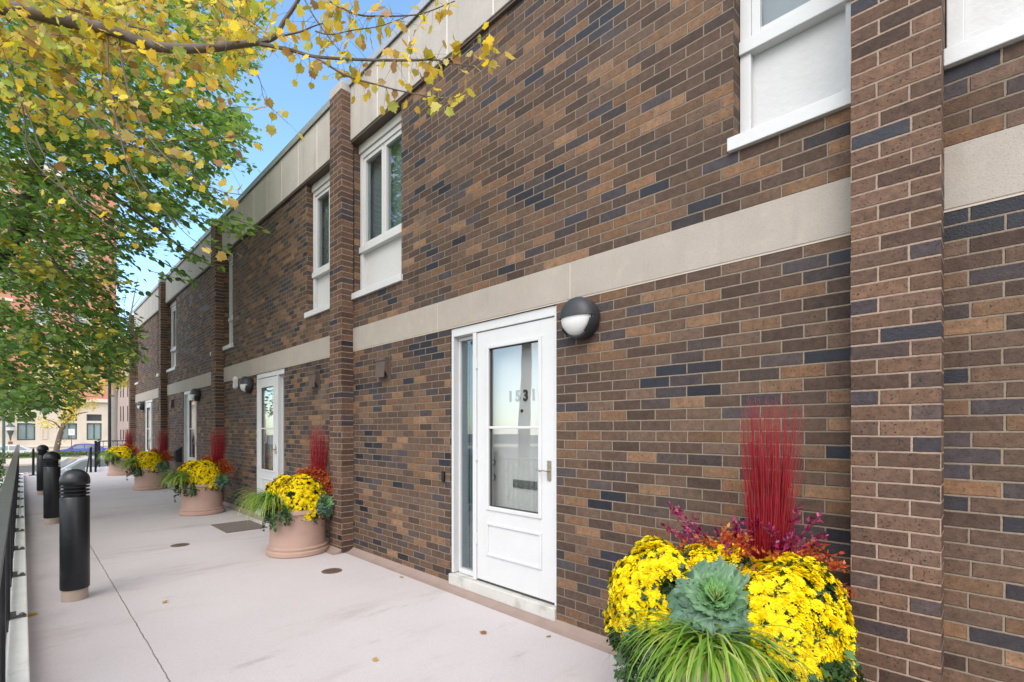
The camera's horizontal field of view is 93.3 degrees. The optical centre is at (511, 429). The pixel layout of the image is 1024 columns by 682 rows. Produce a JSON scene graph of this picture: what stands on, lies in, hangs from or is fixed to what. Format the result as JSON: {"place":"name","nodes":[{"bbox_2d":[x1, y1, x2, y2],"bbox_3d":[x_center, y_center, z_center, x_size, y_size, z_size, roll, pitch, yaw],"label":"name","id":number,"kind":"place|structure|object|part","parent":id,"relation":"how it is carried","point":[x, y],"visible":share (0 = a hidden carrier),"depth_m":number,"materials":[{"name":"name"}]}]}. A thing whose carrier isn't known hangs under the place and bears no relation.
{"place":"outdoors","nodes":[
{"label":"outdoors","id":0,"kind":"place"},
{"bbox_2d":[3,457,70,465],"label":"sidewalk","id":1,"kind":"structure","parent":0,"point":[25,461],"depth_m":36.26,"materials":[{"name":"concrete"}]},
{"bbox_2d":[0,454,104,458],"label":"parkway lawn","id":2,"kind":"structure","parent":0,"point":[20,457],"depth_m":42.80,"materials":[{"name":"plant"}]},
{"bbox_2d":[0,450,104,456],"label":"hedge","id":3,"kind":"object","parent":2,"relation":"on","point":[26,454],"visible":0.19,"depth_m":44.05,"materials":[{"name":"green plant"}]},
{"bbox_2d":[93,278,140,446],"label":"street tree","id":4,"kind":"object","parent":2,"relation":"on","point":[114,409],"visible":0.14,"depth_m":44.92,"materials":[{"name":"plant"}]},
{"bbox_2d":[0,0,420,341],"label":"sky","id":5,"kind":"structure","parent":0,"point":[301,102],"materials":[{"name":"blue"}]},
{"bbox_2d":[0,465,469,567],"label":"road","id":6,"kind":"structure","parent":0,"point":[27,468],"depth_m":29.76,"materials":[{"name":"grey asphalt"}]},
{"bbox_2d":[2,404,10,462],"bbox_3d":[-36.200,0.369,34.497,0.240,4.302,0.600,0,0,45],"label":"street sign","id":7,"kind":"object","parent":6,"relation":"on","point":[3,434],"visible":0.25,"depth_m":34.40,"materials":[{"name":"metal"}]},
{"bbox_2d":[0,456,106,488],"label":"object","id":8,"kind":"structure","parent":6,"relation":"on","point":[77,462],"depth_m":18.56,"materials":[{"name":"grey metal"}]},
{"bbox_3d":[-16.510,1.362,18.541,0.160,0.381,0.985,0,0,35],"label":"side window","id":9,"kind":"part","parent":8,"relation":"part of","materials":[{"name":"glass"}]},
{"bbox_3d":[-15.852,1.362,19.494,0.160,0.381,1.172,0,0,35],"label":"side window","id":10,"kind":"part","parent":8,"relation":"part of","materials":[{"name":"glass"}]},
{"bbox_2d":[106,321,113,448],"bbox_3d":[-16.709,-1.180,20.081,0.380,7.400,0.380,0,0,45],"label":"lamp post","id":11,"kind":"object","parent":6,"relation":"on","point":[109,416],"visible":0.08,"depth_m":20.04,"materials":[{"name":"black metal"}]},
{"bbox_2d":[97,440,123,451],"bbox_3d":[-17.233,1.485,21.260,0.060,2.070,1.510,0,0,45],"label":"railing","id":12,"kind":"object","parent":6,"relation":"on","point":[111,440],"visible":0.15,"depth_m":21.09,"materials":[{"name":"black metal"}]},
{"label":"steps","id":13,"kind":"structure","parent":6,"relation":"on","visible":0},
{"bbox_2d":[29,448,36,475],"bbox_3d":[-15.579,1.554,15.728,1.575,1.931,0.200,0,0,45],"label":"handrail","id":14,"kind":"object","parent":13,"relation":"on","point":[33,462],"visible":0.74,"depth_m":15.26,"materials":[{"name":"black metal"}]},
{"bbox_2d":[86,447,91,471],"bbox_3d":[-14.680,1.550,16.780,1.575,1.941,0.060,0,0,45],"label":"handrail","id":15,"kind":"object","parent":13,"relation":"on","point":[90,455],"visible":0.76,"depth_m":16.32,"materials":[{"name":"black metal"}]},
{"bbox_2d":[6,466,646,681],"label":"sidewalk","id":16,"kind":"structure","parent":0,"point":[241,606],"depth_m":3.71,"materials":[{"name":"concrete"}]},
{"bbox_2d":[0,445,25,681],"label":"metal fence","id":17,"kind":"object","parent":16,"relation":"on","point":[9,497],"visible":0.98,"depth_m":3.46,"materials":[{"name":"black metal"}]},
{"bbox_2d":[6,473,29,681],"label":"kerb","id":18,"kind":"structure","parent":16,"relation":"on","point":[17,666],"depth_m":3.51,"materials":[{"name":"concrete"}]},
{"bbox_2d":[36,445,48,494],"bbox_3d":[-10.449,0.893,10.766,0.201,1.112,0.201,0,0,45],"label":"bollard","id":19,"kind":"object","parent":16,"relation":"on","point":[41,450],"visible":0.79,"depth_m":10.68,"materials":[{"name":"black metal"}]},
{"bbox_2d":[43,451,60,524],"bbox_3d":[-7.088,0.893,7.453,0.201,1.112,0.201,0,0,45],"label":"bollard","id":20,"kind":"object","parent":16,"relation":"on","point":[51,477],"visible":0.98,"depth_m":7.38,"materials":[{"name":"black metal"}]},
{"bbox_2d":[59,469,90,601],"bbox_3d":[-3.741,0.893,4.139,0.201,1.112,0.201,0,0,45],"label":"bollard","id":21,"kind":"object","parent":16,"relation":"on","point":[74,542],"visible":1,"depth_m":4.07,"materials":[{"name":"black metal"}]},
{"bbox_2d":[94,439,99,471],"bbox_3d":[-15.085,0.915,17.601,0.067,1.070,2.887,0,0,-38],"label":"railing","id":22,"kind":"object","parent":16,"relation":"on","point":[96,452],"visible":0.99,"depth_m":16.49,"materials":[{"name":"black metal"}]},
{"bbox_2d":[96,427,140,475],"bbox_3d":[-12.554,0.677,15.328,0.803,1.545,1.318,0,0,9],"label":"flower planter","id":23,"kind":"object","parent":16,"relation":"on","point":[113,454],"visible":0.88,"depth_m":15.29,"materials":[{"name":"yellow plant"}]},
{"bbox_2d":[115,426,173,490],"bbox_3d":[-8.918,0.675,11.695,0.824,1.550,1.257,0,0,32],"label":"flower planter","id":24,"kind":"object","parent":16,"relation":"on","point":[145,466],"visible":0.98,"depth_m":11.62,"materials":[{"name":"yellow plant"}]},
{"bbox_2d":[129,279,167,481],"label":"townhouse","id":25,"kind":"structure","parent":16,"relation":"on","point":[148,421],"depth_m":14.85,"materials":[{"name":"brown brick"}]},
{"bbox_2d":[137,401,143,409],"bbox_3d":[-12.031,-0.770,15.647,0.279,0.282,0.171,0,0,45],"label":"wall lamp","id":26,"kind":"object","parent":25,"relation":"attached to","point":[140,405],"visible":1,"depth_m":15.57,"materials":[{"name":"grey metal"}]},
{"bbox_2d":[146,402,150,450],"bbox_3d":[-11.440,0.235,15.204,0.885,2.155,0.095,0,0,45],"label":"door","id":27,"kind":"structure","parent":25,"relation":"in","point":[148,405],"depth_m":15.31,"materials":[{"name":"white paint"}]},
{"bbox_2d":[170,543,188,546],"bbox_3d":[-4.160,1.446,6.061,0.200,0.008,0.200,0,0,45],"label":"floor drain","id":28,"kind":"object","parent":16,"relation":"on","point":[179,544],"visible":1,"depth_m":6.04,"materials":[{"name":"metal"}]},
{"bbox_2d":[155,424,235,515],"bbox_3d":[-5.442,0.675,8.277,0.824,1.550,1.257,0,0,22],"label":"flower planter","id":29,"kind":"object","parent":16,"relation":"on","point":[201,485],"visible":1,"depth_m":8.22,"materials":[{"name":"ceramic"}]},
{"bbox_2d":[211,520,267,532],"bbox_3d":[-4.081,1.444,7.226,0.800,0.012,0.540,0,0,45],"label":"metal floor grate","id":30,"kind":"object","parent":16,"relation":"on","point":[236,526],"visible":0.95,"depth_m":7.17,"materials":[{"name":"grey metal"}]},
{"bbox_2d":[223,424,333,558],"bbox_3d":[-2.640,0.677,5.626,0.803,1.545,1.318,0,0,35],"label":"flower planter","id":31,"kind":"object","parent":16,"relation":"on","point":[297,508],"visible":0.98,"depth_m":5.53,"materials":[{"name":"ceramic"}]},
{"bbox_2d":[157,218,469,503],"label":"townhouse","id":32,"kind":"structure","parent":16,"relation":"on","point":[196,332],"depth_m":10.93,"materials":[{"name":"brown brick"}]},
{"bbox_2d":[166,301,175,372],"bbox_3d":[-8.913,-2.466,12.821,1.062,1.857,0.243,0,0,45],"label":"window","id":33,"kind":"structure","parent":32,"relation":"in","point":[173,306],"depth_m":13.10,"materials":[{"name":"white paint"}]},
{"bbox_2d":[187,394,195,460],"bbox_3d":[-7.471,0.235,11.286,0.885,2.155,0.095,0,0,45],"label":"door","id":34,"kind":"structure","parent":32,"relation":"in","point":[191,405],"depth_m":11.42,"materials":[{"name":"white paint"}]},
{"bbox_2d":[190,388,200,400],"bbox_3d":[-7.020,-0.770,10.701,0.279,0.282,0.171,0,0,45],"label":"wall lamp","id":35,"kind":"object","parent":32,"relation":"attached to","point":[195,393],"visible":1,"depth_m":10.63,"materials":[{"name":"grey metal"}]},
{"bbox_2d":[321,568,341,573],"bbox_3d":[-1.845,1.446,4.952,0.200,0.008,0.200,0,0,45],"label":"floor drain","id":36,"kind":"object","parent":16,"relation":"on","point":[331,570],"visible":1,"depth_m":4.94,"materials":[{"name":"metal"}]},
{"bbox_2d":[218,80,570,552],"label":"townhouse","id":37,"kind":"structure","parent":16,"relation":"on","point":[287,348],"depth_m":6.92,"materials":[{"name":"brown brick"}]},
{"bbox_2d":[222,253,232,350],"bbox_3d":[-5.346,-2.466,9.300,0.591,1.857,0.243,0,0,45],"label":"window","id":38,"kind":"structure","parent":37,"relation":"in","point":[230,258],"depth_m":9.45,"materials":[{"name":"white paint"}]},
{"bbox_2d":[239,376,252,392],"bbox_3d":[-4.561,-0.770,8.274,0.279,0.282,0.171,0,0,45],"label":"wall lamp","id":39,"kind":"object","parent":37,"relation":"attached to","point":[246,384],"visible":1,"depth_m":8.20,"materials":[{"name":"grey metal"}]},
{"bbox_2d":[258,376,276,507],"bbox_3d":[-3.970,0.235,7.831,0.885,2.155,0.095,0,0,45],"label":"door","id":40,"kind":"structure","parent":37,"relation":"in","point":[265,476],"depth_m":7.97,"materials":[{"name":"white paint"}]},
{"bbox_2d":[266,387,272,469],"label":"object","id":41,"kind":"structure","parent":37,"relation":"in","point":[269,391],"depth_m":8.14,"materials":[{"name":"clear glass"}]},
{"bbox_2d":[304,171,329,318],"bbox_3d":[-2.417,-2.466,6.409,1.062,1.857,0.243,0,0,45],"label":"window","id":42,"kind":"structure","parent":37,"relation":"in","point":[321,189],"depth_m":6.71,"materials":[{"name":"white paint"}]},
{"bbox_2d":[166,481,639,663],"bbox_3d":[-5.928,1.425,9.565,31.484,0.049,0.255,0,0,45],"label":"wall base","id":43,"kind":"object","parent":16,"relation":"on","point":[579,634],"visible":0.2,"depth_m":4.06,"materials":[{"name":"concrete"}]},
{"bbox_2d":[346,0,943,681],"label":"townhouse","id":44,"kind":"structure","parent":16,"relation":"on","point":[726,208],"depth_m":3.04,"materials":[{"name":"brown brick"}]},
{"bbox_2d":[351,111,402,299],"bbox_3d":[-1.444,-2.466,5.448,1.062,1.857,0.243,0,0,45],"label":"window","id":45,"kind":"structure","parent":44,"relation":"in","point":[380,180],"depth_m":5.54,"materials":[{"name":"white paint"}]},
{"bbox_2d":[475,317,554,604],"bbox_3d":[-0.001,0.235,3.914,0.885,2.155,0.095,0,0,45],"label":"door","id":46,"kind":"structure","parent":44,"relation":"in","point":[516,547],"depth_m":3.86,"materials":[{"name":"white paint"}]},
{"bbox_2d":[492,342,537,511],"bbox_3d":[0.097,0.229,4.010,0.881,2.142,0.095,0,0,45],"label":"window","id":47,"kind":"structure","parent":44,"relation":"in","point":[515,368],"depth_m":4.08,"materials":[{"name":"clear glass"}]},
{"bbox_2d":[559,297,599,338],"bbox_3d":[0.449,-0.770,3.329,0.279,0.282,0.171,0,0,45],"label":"wall lamp","id":48,"kind":"object","parent":44,"relation":"attached to","point":[579,317],"visible":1,"depth_m":3.26,"materials":[{"name":"grey metal"}]},
{"bbox_2d":[727,0,850,153],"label":"window","id":49,"kind":"structure","parent":44,"relation":"in","point":[795,55],"depth_m":2.57,"materials":[{"name":"white paint"}]},
{"bbox_2d":[598,395,866,681],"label":"flower planter","id":50,"kind":"object","parent":16,"relation":"on","point":[726,608],"visible":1,"depth_m":2.01,"materials":[{"name":"ceramic"}]},
{"bbox_2d":[943,0,1023,681],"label":"townhouse","id":51,"kind":"structure","parent":16,"relation":"on","point":[983,58],"depth_m":1.99,"materials":[{"name":"brown brick"}]},
{"bbox_2d":[943,0,1023,69],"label":"window","id":52,"kind":"structure","parent":51,"relation":"in","point":[974,28],"depth_m":2.04,"materials":[{"name":"white paint"}]},
{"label":"ground","id":53,"kind":"structure","parent":0,"visible":0},
{"bbox_2d":[0,445,35,456],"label":"parked car","id":54,"kind":"object","parent":53,"relation":"on","point":[11,448],"visible":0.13,"depth_m":45.09,"materials":[{"name":"paint"}]},
{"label":"side window","id":55,"kind":"part","parent":54,"relation":"part of","materials":[{"name":"glass"}]},
{"bbox_2d":[0,156,115,450],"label":"stone building","id":56,"kind":"structure","parent":53,"relation":"on","point":[90,426],"depth_m":56.63,"materials":[{"name":"stone"}]},
{"bbox_2d":[0,297,12,312],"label":"window","id":57,"kind":"structure","parent":56,"relation":"in","point":[9,299],"depth_m":54.05,"materials":[{"name":"stone"}]},
{"bbox_2d":[5,423,14,440],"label":"wall lantern","id":58,"kind":"object","parent":56,"relation":"attached to","point":[10,427],"depth_m":52.20,"materials":[{"name":"white glass"}]},
{"bbox_2d":[17,423,34,439],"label":"window","id":59,"kind":"structure","parent":56,"relation":"in","point":[25,431],"depth_m":53.74,"materials":[{"name":"glass"}]},
{"bbox_2d":[17,416,34,421],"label":"window","id":60,"kind":"structure","parent":56,"relation":"in","point":[33,420],"depth_m":53.89,"materials":[{"name":"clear glass"}]},
{"bbox_2d":[34,303,51,324],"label":"window","id":61,"kind":"structure","parent":56,"relation":"in","point":[36,303],"depth_m":56.10,"materials":[{"name":"glass"}]},
{"bbox_2d":[36,365,53,386],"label":"window","id":62,"kind":"structure","parent":56,"relation":"in","point":[38,371],"depth_m":56.34,"materials":[{"name":"glass"}]},
{"bbox_2d":[61,423,76,439],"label":"window","id":63,"kind":"structure","parent":56,"relation":"in","point":[70,425],"depth_m":56.30,"materials":[{"name":"glass"}]},
{"bbox_2d":[74,314,89,323],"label":"window","id":64,"kind":"structure","parent":56,"relation":"in","point":[85,320],"depth_m":58.86,"materials":[{"name":"glass"}]},
{"bbox_2d":[74,248,92,270],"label":"window","id":65,"kind":"structure","parent":56,"relation":"in","point":[86,260],"depth_m":58.66,"materials":[{"name":"glass"}]},
{"bbox_2d":[87,423,101,439],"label":"window","id":66,"kind":"structure","parent":56,"relation":"in","point":[94,430],"depth_m":57.85,"materials":[{"name":"glass"}]},
{"bbox_2d":[87,414,101,420],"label":"window","id":67,"kind":"structure","parent":56,"relation":"in","point":[90,417],"depth_m":57.88,"materials":[{"name":"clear glass"}]},
{"bbox_2d":[23,319,119,451],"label":"street tree","id":68,"kind":"object","parent":53,"relation":"on","point":[69,416],"visible":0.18,"depth_m":46.89,"materials":[{"name":"yellow plant"}]},
{"bbox_2d":[68,429,74,450],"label":"parking sign","id":69,"kind":"object","parent":53,"relation":"on","point":[71,432],"visible":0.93,"depth_m":45.87,"materials":[{"name":"white metal"}]},
{"bbox_2d":[51,443,107,454],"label":"parked car","id":70,"kind":"object","parent":53,"relation":"on","point":[82,447],"visible":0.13,"depth_m":48.83,"materials":[{"name":"blue paint"}]},
{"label":"side window","id":71,"kind":"part","parent":70,"relation":"part of","materials":[{"name":"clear glass"}]},
{"bbox_2d":[117,359,128,443],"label":"apartment building","id":72,"kind":"structure","parent":53,"relation":"on","point":[123,412],"depth_m":70.63,"materials":[{"name":"beige brick"}]},
{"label":"planting bed","id":73,"kind":"structure","parent":0,"visible":0},
{"bbox_2d":[0,449,7,489],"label":"hedge","id":74,"kind":"object","parent":73,"relation":"on","point":[2,461],"visible":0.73,"depth_m":11.63,"materials":[{"name":"green plant"}]},
{"bbox_2d":[0,0,276,423],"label":"linden tree","id":75,"kind":"object","parent":73,"relation":"on","point":[27,394],"visible":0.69,"depth_m":6.96,"materials":[{"name":"green plant"}]},
{"bbox_2d":[0,0,516,261],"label":"maple tree","id":76,"kind":"object","parent":73,"relation":"on","point":[31,41],"visible":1,"depth_m":3.45,"materials":[{"name":"yellow plant"}]}
]}

